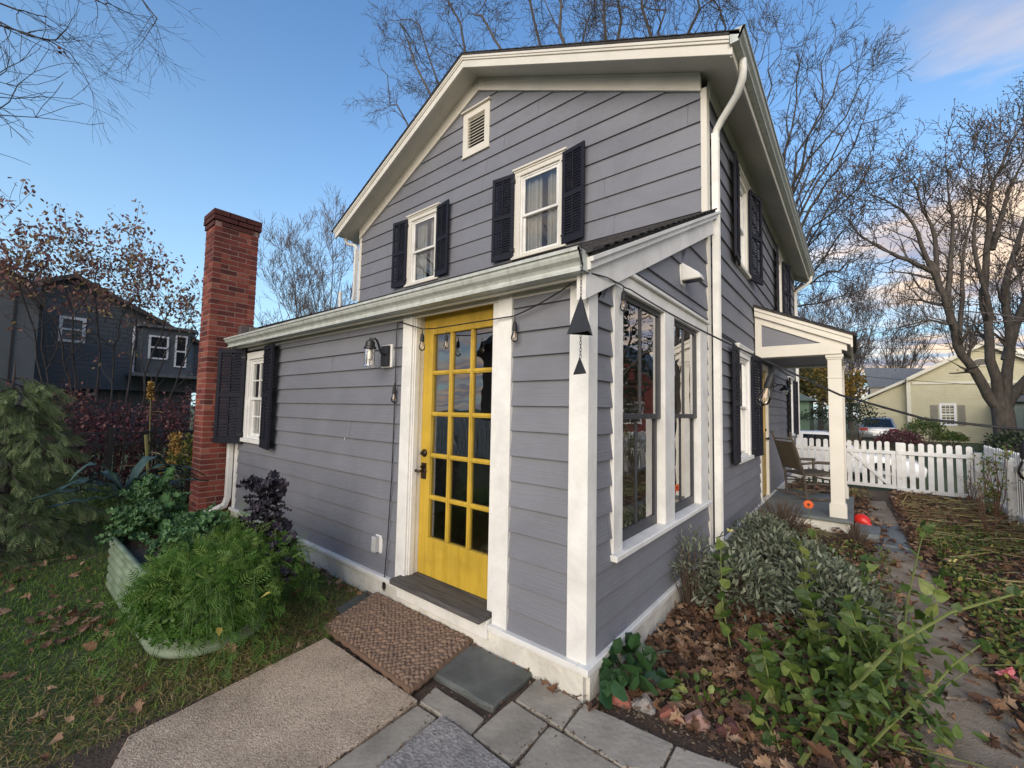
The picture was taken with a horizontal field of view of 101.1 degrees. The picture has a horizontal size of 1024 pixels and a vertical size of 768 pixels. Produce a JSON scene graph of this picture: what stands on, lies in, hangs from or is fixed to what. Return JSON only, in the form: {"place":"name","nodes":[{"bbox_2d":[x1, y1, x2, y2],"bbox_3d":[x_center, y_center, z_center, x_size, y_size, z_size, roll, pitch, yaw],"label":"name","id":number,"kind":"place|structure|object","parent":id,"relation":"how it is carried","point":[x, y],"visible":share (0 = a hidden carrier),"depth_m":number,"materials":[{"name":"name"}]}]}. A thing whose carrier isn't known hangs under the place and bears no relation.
{"place":"outdoors","nodes":[
{"label":"outdoors","id":0,"kind":"place"},
{"bbox_2d":[110,465,190,530],"bbox_3d":[-3.395,1.104,4.040,0.571,0.636,0.565,1,-3,1],"label":"curly kale","id":1,"kind":"object","parent":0,"point":[146,490],"visible":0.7,"depth_m":3.97,"materials":[{"name":"green plant"}]},
{"bbox_2d":[43,641,673,767],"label":"joint soil","id":2,"kind":"structure","parent":0,"point":[103,756],"depth_m":2.11,"materials":[{"name":"brown soil"}]},
{"bbox_2d":[112,638,416,767],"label":"concrete slab","id":3,"kind":"structure","parent":2,"relation":"on","point":[324,703],"depth_m":2.13,"materials":[{"name":"beige concrete"}]},
{"bbox_2d":[329,706,435,767],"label":"paver","id":4,"kind":"object","parent":2,"relation":"on","point":[380,746],"visible":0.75,"depth_m":2.01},
{"bbox_2d":[324,592,473,694],"bbox_3d":[-0.849,1.736,2.947,1.222,0.072,0.607,-2,-4,39],"label":"doormat","id":5,"kind":"object","parent":2,"relation":"on","point":[408,650],"visible":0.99,"depth_m":2.82,"materials":[{"name":"fabric"}]},
{"bbox_2d":[378,716,509,767],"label":"paver","id":6,"kind":"object","parent":2,"relation":"on","point":[441,742],"visible":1,"depth_m":1.94,"materials":[{"name":"stone"}]},
{"bbox_2d":[420,687,483,735],"bbox_3d":[-0.326,1.740,2.230,0.400,0.040,0.144,-2,-4,39],"label":"paver","id":7,"kind":"object","parent":2,"relation":"on","point":[468,720],"visible":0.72,"depth_m":2.22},
{"bbox_2d":[433,644,531,712],"bbox_3d":[-0.199,1.749,2.543,0.547,0.044,0.400,-2,-4,39],"label":"stepping stone","id":8,"kind":"object","parent":2,"relation":"on","point":[486,678],"visible":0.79,"depth_m":2.48,"materials":[{"name":"stone"}]},
{"bbox_2d":[473,701,546,766],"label":"paver","id":9,"kind":"object","parent":2,"relation":"on","point":[509,730],"visible":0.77,"depth_m":2.07,"materials":[{"name":"grey stone"}]},
{"bbox_2d":[516,679,580,731],"bbox_3d":[0.198,1.755,2.306,0.325,0.039,0.236,-2,-4,39],"label":"paver","id":10,"kind":"object","parent":2,"relation":"on","point":[541,700],"visible":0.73,"depth_m":2.28,"materials":[{"name":"grey stone"}]},
{"bbox_2d":[516,727,618,767],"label":"paver","id":11,"kind":"object","parent":2,"relation":"on","point":[560,750],"visible":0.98,"depth_m":1.94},
{"bbox_2d":[564,704,672,767],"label":"paver","id":12,"kind":"object","parent":2,"relation":"on","point":[614,740],"visible":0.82,"depth_m":2.04,"materials":[{"name":"grey stone"}]},
{"bbox_2d":[666,747,736,767],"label":"paver","id":13,"kind":"object","parent":2,"relation":"on","point":[680,758],"visible":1,"depth_m":1.92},
{"bbox_2d":[0,406,1023,767],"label":"ground","id":14,"kind":"structure","parent":0,"point":[58,560],"depth_m":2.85,"materials":[{"name":"green plant"}]},
{"bbox_2d":[0,269,45,454],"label":"dark grey outbuilding","id":15,"kind":"structure","parent":14,"relation":"on","point":[19,352],"depth_m":11.83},
{"bbox_2d":[0,363,112,572],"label":"weeping conifer","id":16,"kind":"object","parent":14,"relation":"on","point":[21,420],"visible":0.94,"depth_m":4.37,"materials":[{"name":"green plant"}]},
{"bbox_2d":[46,483,136,525],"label":"shrub","id":17,"kind":"object","parent":14,"relation":"on","point":[106,502],"visible":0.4,"depth_m":5.44,"materials":[{"name":"green plant"}]},
{"bbox_2d":[0,372,195,499],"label":"purple hedge","id":18,"kind":"object","parent":14,"relation":"on","point":[91,419],"visible":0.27,"depth_m":7.26,"materials":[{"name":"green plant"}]},
{"bbox_2d":[0,177,202,489],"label":"tree","id":19,"kind":"object","parent":14,"relation":"on","point":[6,267],"visible":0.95,"depth_m":7.67,"materials":[{"name":"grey plant"}]},
{"bbox_2d":[14,427,193,505],"bbox_3d":[-6.233,1.296,6.752,0.060,1.200,6.400,-2,-4,39],"label":"metal fence","id":20,"kind":"object","parent":14,"relation":"on","point":[109,441],"visible":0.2,"depth_m":6.63,"materials":[{"name":"black metal"}]},
{"bbox_2d":[0,0,211,285],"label":"bare tree","id":21,"kind":"object","parent":14,"relation":"on","point":[5,27],"visible":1,"depth_m":6.51,"materials":[{"name":"brown plant"}]},
{"bbox_2d":[31,274,199,444],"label":"dark grey house","id":22,"kind":"structure","parent":14,"relation":"on","point":[56,370],"depth_m":15.62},
{"bbox_2d":[58,315,86,343],"bbox_3d":[-15.378,-1.899,14.742,0.060,0.890,0.661,-2,-4,39],"label":"window","id":23,"kind":"structure","parent":22,"relation":"in","point":[83,320],"depth_m":14.70,"materials":[{"name":"white plastic"}]},
{"bbox_2d":[31,455,208,508],"bbox_3d":[-3.784,1.244,4.200,0.595,1.013,1.359,-2,-4,39],"label":"lacinato kale","id":24,"kind":"object","parent":14,"relation":"on","point":[137,469],"visible":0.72,"depth_m":4.16,"materials":[{"name":"green plant"}]},
{"bbox_2d":[144,431,189,507],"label":"flowering plant","id":25,"kind":"object","parent":14,"relation":"on","point":[176,440],"visible":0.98,"depth_m":5.99,"materials":[{"name":"plant"}]},
{"bbox_2d":[0,585,342,767],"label":"dry clippings","id":26,"kind":"object","parent":14,"relation":"on","point":[135,694],"visible":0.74,"depth_m":2.30,"materials":[{"name":"brown plant"}]},
{"bbox_2d":[159,433,193,503],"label":"shrub","id":27,"kind":"object","parent":14,"relation":"on","point":[189,447],"visible":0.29,"depth_m":6.74,"materials":[{"name":"green plant"}]},
{"bbox_2d":[106,521,286,658],"bbox_3d":[-2.187,1.310,2.989,3.654,0.878,0.916,-2,-4,39],"label":"trough planter","id":28,"kind":"object","parent":14,"relation":"on","point":[126,556],"visible":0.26,"depth_m":2.69,"materials":[{"name":"green paint"}]},
{"bbox_2d":[94,500,171,547],"bbox_3d":[-3.310,1.282,3.716,0.578,0.517,0.532,-2,-4,39],"label":"curly kale","id":29,"kind":"object","parent":28,"relation":"in","point":[132,528],"visible":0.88,"depth_m":3.65,"materials":[{"name":"green plant"}]},
{"bbox_2d":[68,538,293,701],"bbox_3d":[-1.947,1.404,2.640,1.114,0.821,1.116,-2,-4,39],"label":"carrot plant","id":30,"kind":"object","parent":28,"relation":"in","point":[218,583],"visible":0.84,"depth_m":2.48,"materials":[{"name":"green plant"}]},
{"bbox_2d":[143,509,231,571],"bbox_3d":[-2.308,1.174,3.044,0.581,0.500,0.522,-2,-4,39],"label":"curly kale","id":31,"kind":"object","parent":28,"relation":"in","point":[205,522],"visible":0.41,"depth_m":3.02,"materials":[{"name":"green plant"}]},
{"bbox_2d":[145,502,233,556],"bbox_3d":[-2.562,1.251,3.473,0.579,0.488,0.566,1,-3,-4],"label":"curly kale","id":32,"kind":"object","parent":28,"relation":"in","point":[190,514],"visible":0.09,"depth_m":3.41,"materials":[{"name":"green plant"}]},
{"bbox_2d":[115,522,303,620],"bbox_3d":[-2.042,1.232,3.005,1.028,0.516,1.196,3,-4,-25],"label":"carrot plant","id":33,"kind":"object","parent":28,"relation":"in","point":[215,544],"visible":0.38,"depth_m":2.87,"materials":[{"name":"green plant"}]},
{"bbox_2d":[143,523,330,682],"bbox_3d":[-1.881,1.427,2.944,1.280,0.885,1.113,-2,-4,39],"label":"carrot plant","id":34,"kind":"object","parent":28,"relation":"in","point":[228,553],"visible":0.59,"depth_m":2.75,"materials":[{"name":"green plant"}]},
{"bbox_2d":[191,502,303,601],"bbox_3d":[-2.082,1.183,3.244,1.202,0.572,0.861,-2,-4,39],"label":"carrot plant","id":35,"kind":"object","parent":28,"relation":"in","point":[235,526],"visible":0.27,"depth_m":3.17,"materials":[{"name":"green plant"}]},
{"bbox_2d":[236,470,292,546],"bbox_3d":[-1.899,1.033,3.269,0.392,0.717,0.377,2,-3,-13],"label":"purple kale","id":36,"kind":"object","parent":28,"relation":"in","point":[271,483],"visible":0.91,"depth_m":3.21,"materials":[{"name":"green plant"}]},
{"bbox_2d":[243,530,302,601],"bbox_3d":[-1.762,1.303,3.029,0.434,0.449,0.449,2,-4,-15],"label":"purple kale","id":37,"kind":"object","parent":28,"relation":"in","point":[285,571],"visible":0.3,"depth_m":2.98,"materials":[{"name":"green plant"}]},
{"bbox_2d":[0,527,597,760],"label":"fallen leaves","id":38,"kind":"object","parent":14,"relation":"on","point":[99,699],"visible":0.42,"depth_m":2.96,"materials":[{"name":"brown plant"}]},
{"bbox_2d":[254,184,359,325],"bbox_3d":[-7.896,-2.773,16.900,4.862,10.469,3.584,2,-3,-13],"label":"bare tree","id":39,"kind":"object","parent":14,"relation":"on","point":[304,305],"visible":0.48,"depth_m":16.87,"materials":[{"name":"brown plant"}]},
{"bbox_2d":[110,24,856,703],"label":"clapboard house","id":40,"kind":"structure","parent":14,"relation":"on","point":[544,508],"depth_m":4.62,"materials":[{"name":"paint"}]},
{"bbox_2d":[240,350,270,443],"bbox_3d":[-3.293,0.172,5.527,0.800,1.190,0.198,-2,-4,39],"label":"window","id":41,"kind":"structure","parent":40,"relation":"in","point":[254,358],"depth_m":5.65,"materials":[{"name":"white paint"}]},
{"bbox_2d":[404,202,440,287],"bbox_3d":[-1.588,-2.488,7.694,0.940,1.360,0.201,-2,-4,39],"label":"window","id":42,"kind":"structure","parent":40,"relation":"in","point":[416,274],"depth_m":7.82,"materials":[{"name":"beige paint"}]},
{"bbox_2d":[414,304,493,599],"bbox_3d":[-0.450,0.471,3.251,0.922,2.120,0.117,-2,-4,39],"label":"door","id":43,"kind":"structure","parent":40,"relation":"in","point":[464,568],"depth_m":3.30,"materials":[{"name":"yellow paint"}]},
{"bbox_2d":[511,147,567,260],"bbox_3d":[0.419,-2.527,6.065,0.950,1.380,0.201,-2,-4,39],"label":"window","id":44,"kind":"structure","parent":40,"relation":"in","point":[529,177],"depth_m":6.16,"materials":[{"name":"beige paint"}]},
{"bbox_2d":[567,240,592,374],"bbox_3d":[0.379,-0.412,2.247,0.145,0.725,0.138,-2,-4,39],"label":"wind chime","id":45,"kind":"object","parent":40,"relation":"hanging from","point":[579,324],"visible":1,"depth_m":2.22,"materials":[{"name":"black metal"}]},
{"bbox_2d":[601,274,712,562],"bbox_3d":[1.313,0.225,3.538,0.135,1.880,2.240,-2,-4,39],"label":"window","id":46,"kind":"structure","parent":40,"relation":"in","point":[679,417],"depth_m":3.42,"materials":[{"name":"white paint"}]},
{"bbox_2d":[382,273,1023,590],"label":"string lights","id":47,"kind":"object","parent":40,"relation":"hanging from","point":[769,381],"visible":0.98,"depth_m":2.23,"materials":[{"name":"black rubber"}]},
{"bbox_2d":[736,164,750,279],"bbox_3d":[3.290,-2.288,6.068,0.135,1.410,0.820,-2,-4,39],"label":"window","id":48,"kind":"structure","parent":40,"relation":"in","point":[744,186],"depth_m":6.26,"materials":[{"name":"beige paint"}]},
{"bbox_2d":[735,345,754,463],"bbox_3d":[3.201,0.289,5.865,0.135,1.540,0.990,-2,-4,39],"label":"window","id":49,"kind":"structure","parent":40,"relation":"in","point":[745,374],"depth_m":6.10,"materials":[{"name":"white paint"}]},
{"bbox_2d":[762,371,768,495],"bbox_3d":[4.268,0.831,7.158,0.100,2.130,0.660,-2,-4,39],"label":"door","id":50,"kind":"structure","parent":40,"relation":"in","point":[763,373],"depth_m":7.29,"materials":[{"name":"paint"}]},
{"bbox_2d":[771,430,830,500],"bbox_3d":[5.058,1.382,7.242,0.889,1.128,0.632,1,-3,1],"label":"rocking chair","id":51,"kind":"object","parent":40,"relation":"on","point":[788,454],"visible":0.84,"depth_m":7.19,"materials":[{"name":"brown wood"}]},
{"bbox_2d":[343,0,769,129],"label":"bare tree","id":52,"kind":"object","parent":14,"relation":"on","point":[596,11],"visible":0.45,"depth_m":22.47,"materials":[{"name":"brown wood"}]},
{"bbox_2d":[799,393,817,429],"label":"green shed","id":53,"kind":"structure","parent":14,"relation":"on","point":[806,402],"depth_m":29.76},
{"bbox_2d":[799,367,828,418],"bbox_3d":[24.843,1.330,37.605,6.890,8.220,7.752,-2,-4,39],"label":"autumn tree","id":54,"kind":"object","parent":14,"relation":"on","point":[809,389],"visible":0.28,"depth_m":36.52,"materials":[{"name":"green plant"}]},
{"bbox_2d":[714,0,932,315],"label":"bare tree","id":55,"kind":"object","parent":14,"relation":"on","point":[793,178],"visible":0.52,"depth_m":14.63,"materials":[{"name":"brown wood"}]},
{"bbox_2d":[800,360,868,429],"bbox_3d":[29.165,0.973,39.811,7.624,9.397,8.537,1,-3,-2],"label":"autumn tree","id":56,"kind":"object","parent":14,"relation":"on","point":[854,391],"visible":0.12,"depth_m":38.82,"materials":[{"name":"green plant"}]},
{"bbox_2d":[797,256,885,429],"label":"bare tree","id":57,"kind":"object","parent":14,"relation":"on","point":[830,303],"visible":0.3,"depth_m":47.64,"materials":[{"name":"brown plant"}]},
{"bbox_2d":[814,354,876,430],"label":"autumn tree","id":58,"kind":"object","parent":14,"relation":"on","point":[862,381],"visible":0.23,"depth_m":49.08,"materials":[{"name":"green plant"}]},
{"bbox_2d":[819,396,886,444],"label":"garden shrub","id":59,"kind":"object","parent":14,"relation":"on","point":[855,405],"visible":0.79,"depth_m":16.70,"materials":[{"name":"green plant"}]},
{"bbox_2d":[808,250,899,428],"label":"bare tree","id":60,"kind":"object","parent":14,"relation":"on","point":[857,313],"visible":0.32,"depth_m":52.83,"materials":[{"name":"brown plant"}]},
{"bbox_2d":[800,430,927,482],"bbox_3d":[8.898,2.063,12.341,4.568,1.399,1.975,-2,-5,41],"label":"parked car","id":61,"kind":"object","parent":14,"relation":"on","point":[821,435],"visible":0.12,"depth_m":11.43,"materials":[{"name":"white paint"}]},
{"bbox_2d":[856,417,898,444],"bbox_3d":[22.753,2.889,26.271,2.002,1.620,4.552,-2,-4,39],"label":"parked suv","id":62,"kind":"object","parent":14,"relation":"on","point":[873,431],"visible":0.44,"depth_m":24.71,"materials":[{"name":"silver metal"}]},
{"bbox_2d":[873,427,928,455],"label":"garden shrub","id":63,"kind":"object","parent":14,"relation":"on","point":[901,435],"visible":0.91,"depth_m":16.82,"materials":[{"name":"red plant"}]},
{"bbox_2d":[791,438,1023,522],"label":"picket fence","id":64,"kind":"object","parent":14,"relation":"on","point":[1015,493],"visible":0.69,"depth_m":8.70,"materials":[{"name":"white paint"}]},
{"bbox_2d":[794,72,1023,448],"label":"maple tree","id":65,"kind":"object","parent":14,"relation":"on","point":[1001,395],"visible":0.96,"depth_m":12.95,"materials":[{"name":"brown plant"}]},
{"bbox_2d":[854,262,964,367],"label":"bare tree","id":66,"kind":"object","parent":14,"relation":"on","point":[913,358],"visible":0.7,"depth_m":59.96,"materials":[{"name":"brown plant"}]},
{"bbox_2d":[901,416,954,451],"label":"garden shrub","id":67,"kind":"object","parent":14,"relation":"on","point":[920,425],"visible":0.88,"depth_m":17.80,"materials":[{"name":"green plant"}]},
{"bbox_2d":[855,341,1023,442],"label":"yellow house","id":68,"kind":"structure","parent":14,"relation":"on","point":[961,401],"depth_m":29.78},
{"bbox_2d":[930,431,970,448],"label":"garden shrub","id":69,"kind":"object","parent":14,"relation":"on","point":[958,437],"visible":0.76,"depth_m":18.78,"materials":[{"name":"green plant"}]},
{"bbox_2d":[894,210,1021,362],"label":"bare tree","id":70,"kind":"object","parent":14,"relation":"on","point":[941,327],"visible":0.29,"depth_m":54.89,"materials":[{"name":"brown plant"}]},
{"bbox_2d":[900,215,1023,354],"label":"bare tree","id":71,"kind":"object","parent":14,"relation":"on","point":[1020,281],"visible":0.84,"depth_m":11.84,"materials":[{"name":"brown plant"}]},
{"bbox_2d":[963,129,1023,347],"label":"bare tree","id":72,"kind":"object","parent":14,"relation":"on","point":[1019,268],"visible":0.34,"depth_m":44.90,"materials":[{"name":"brown plant"}]},
{"bbox_2d":[975,429,1023,453],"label":"garden shrub","id":73,"kind":"object","parent":14,"relation":"on","point":[1011,438],"visible":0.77,"depth_m":11.04,"materials":[{"name":"green plant"}]},
{"bbox_2d":[0,0,1023,418],"label":"sky","id":74,"kind":"structure","parent":0,"point":[264,124],"materials":[{"name":"blue"}]},
{"bbox_2d":[205,482,1023,767],"bbox_3d":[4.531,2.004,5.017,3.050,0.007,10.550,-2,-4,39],"label":"garden soil","id":75,"kind":"structure","parent":0,"point":[676,739],"depth_m":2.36,"materials":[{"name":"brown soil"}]},
{"bbox_2d":[105,500,1022,767],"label":"joint debris","id":76,"kind":"object","parent":75,"relation":"on","point":[501,702],"visible":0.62,"depth_m":2.17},
{"bbox_2d":[598,632,675,709],"bbox_3d":[0.699,1.634,2.525,0.505,0.353,0.572,1,-3,-4],"label":"violet plant","id":77,"kind":"object","parent":75,"relation":"on","point":[614,682],"visible":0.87,"depth_m":2.40,"materials":[{"name":"green plant"}]},
{"bbox_2d":[632,693,655,714],"bbox_3d":[0.717,1.754,2.292,0.124,0.122,0.060,0,-4,23],"label":"rock","id":78,"kind":"object","parent":75,"relation":"on","point":[642,702],"visible":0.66,"depth_m":2.27,"materials":[{"name":"stone"}]},
{"bbox_2d":[667,525,716,609],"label":"lavender bush","id":79,"kind":"object","parent":75,"relation":"on","point":[685,571],"visible":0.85,"depth_m":3.42,"materials":[{"name":"green plant"}]},
{"bbox_2d":[659,668,738,724],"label":"violet plant","id":80,"kind":"object","parent":75,"relation":"on","point":[680,687],"visible":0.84,"depth_m":2.33,"materials":[{"name":"green plant"}]},
{"bbox_2d":[710,531,735,649],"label":"leafy stalk","id":81,"kind":"object","parent":75,"relation":"on","point":[720,614],"visible":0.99,"depth_m":3.06,"materials":[{"name":"green plant"}]},
{"bbox_2d":[715,717,743,738],"bbox_3d":[1.094,1.751,2.123,0.124,0.122,0.060,0,-4,22],"label":"edging brick","id":82,"kind":"object","parent":75,"relation":"on","point":[729,721],"visible":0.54,"depth_m":2.11,"materials":[{"name":"red brick"}]},
{"bbox_2d":[680,541,796,633],"bbox_3d":[1.853,1.581,3.451,0.836,0.552,1.075,-2,-4,39],"label":"sage bush","id":83,"kind":"object","parent":75,"relation":"on","point":[755,572],"visible":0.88,"depth_m":3.32,"materials":[{"name":"green plant"}]},
{"bbox_2d":[730,508,795,557],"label":"sage bush","id":84,"kind":"object","parent":75,"relation":"on","point":[762,519],"visible":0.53,"depth_m":4.89,"materials":[{"name":"green plant"}]},
{"bbox_2d":[743,623,788,705],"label":"leafy stalk","id":85,"kind":"object","parent":75,"relation":"on","point":[766,675],"visible":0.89,"depth_m":2.34,"materials":[{"name":"green plant"}]},
{"bbox_2d":[751,495,816,535],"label":"dry shrub","id":86,"kind":"object","parent":75,"relation":"on","point":[787,512],"visible":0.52,"depth_m":5.62,"materials":[{"name":"brown plant"}]},
{"bbox_2d":[723,524,847,596],"bbox_3d":[2.630,1.649,4.131,1.220,0.528,1.341,-2,-4,39],"label":"sage bush","id":87,"kind":"object","parent":75,"relation":"on","point":[765,541],"visible":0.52,"depth_m":4.08,"materials":[{"name":"green plant"}]},
{"bbox_2d":[789,537,823,618],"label":"leafy stalk","id":88,"kind":"object","parent":75,"relation":"on","point":[805,551],"visible":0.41,"depth_m":3.47,"materials":[{"name":"green plant"}]},
{"bbox_2d":[793,571,834,662],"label":"leafy stalk","id":89,"kind":"object","parent":75,"relation":"on","point":[804,595],"visible":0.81,"depth_m":2.84,"materials":[{"name":"green plant"}]},
{"bbox_2d":[623,480,1023,767],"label":"fallen leaves","id":90,"kind":"object","parent":75,"relation":"on","point":[822,752],"visible":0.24,"depth_m":2.56,"materials":[{"name":"brown plant"}]},
{"bbox_2d":[755,550,908,654],"bbox_3d":[2.501,1.629,3.368,0.993,0.472,1.553,-2,-4,39],"label":"sage bush","id":91,"kind":"object","parent":75,"relation":"on","point":[851,582],"visible":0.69,"depth_m":3.20,"materials":[{"name":"green plant"}]},
{"bbox_2d":[841,521,870,544],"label":"dry shrub","id":92,"kind":"object","parent":75,"relation":"on","point":[854,534],"visible":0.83,"depth_m":5.27,"materials":[{"name":"brown plant"}]},
{"bbox_2d":[833,600,894,674],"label":"leafy stalk","id":93,"kind":"object","parent":75,"relation":"on","point":[849,617],"visible":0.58,"depth_m":2.50,"materials":[{"name":"green plant"}]},
{"bbox_2d":[710,521,1023,767],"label":"leaning bush","id":94,"kind":"object","parent":75,"relation":"on","point":[867,678],"visible":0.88,"depth_m":2.19,"materials":[{"name":"green plant"}]},
{"bbox_2d":[857,555,879,645],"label":"leafy stalk","id":95,"kind":"object","parent":75,"relation":"on","point":[868,567],"visible":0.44,"depth_m":3.41,"materials":[{"name":"green plant"}]},
{"bbox_2d":[783,518,1023,767],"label":"groundcover","id":96,"kind":"object","parent":75,"relation":"on","point":[995,641],"visible":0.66,"depth_m":3.52,"materials":[{"name":"green plant"}]},
{"bbox_2d":[872,489,1023,767],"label":"fallen leaves","id":97,"kind":"object","parent":75,"relation":"on","point":[998,706],"visible":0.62,"depth_m":4.17,"materials":[{"name":"brown plant"}]},
{"bbox_2d":[895,490,1023,641],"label":"cut stalks","id":98,"kind":"object","parent":75,"relation":"on","point":[966,507],"visible":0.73,"depth_m":5.92,"materials":[{"name":"plant"}]},
{"bbox_2d":[965,443,1022,519],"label":"rose bush","id":99,"kind":"object","parent":75,"relation":"on","point":[997,495],"visible":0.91,"depth_m":6.42,"materials":[{"name":"green plant"}]},
{"bbox_2d":[971,475,1017,535],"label":"rose bush","id":100,"kind":"object","parent":75,"relation":"on","point":[986,525],"visible":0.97,"depth_m":5.58,"materials":[{"name":"brown plant"}]},
{"bbox_2d":[868,501,899,525],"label":"path","id":101,"kind":"structure","parent":0,"point":[885,515],"depth_m":6.92,"materials":[{"name":"grey stone"}]},
{"bbox_2d":[872,550,938,588],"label":"path","id":102,"kind":"structure","parent":0,"point":[909,564],"depth_m":4.41,"materials":[{"name":"grey stone"}]},
{"bbox_2d":[879,580,968,632],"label":"path","id":103,"kind":"structure","parent":0,"point":[944,623],"depth_m":3.50,"materials":[{"name":"grey stone"}]},
{"bbox_2d":[890,623,1001,702],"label":"path","id":104,"kind":"structure","parent":0,"point":[987,687],"depth_m":2.70,"materials":[{"name":"grey stone"}]},
{"bbox_2d":[900,567,950,658],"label":"leafy stalk","id":105,"kind":"object","parent":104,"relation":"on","point":[939,595],"visible":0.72,"depth_m":2.87,"materials":[{"name":"green plant"}]},
{"bbox_2d":[914,698,1023,767],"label":"path","id":106,"kind":"structure","parent":0,"point":[969,746],"depth_m":2.11,"materials":[{"name":"grey stone"}]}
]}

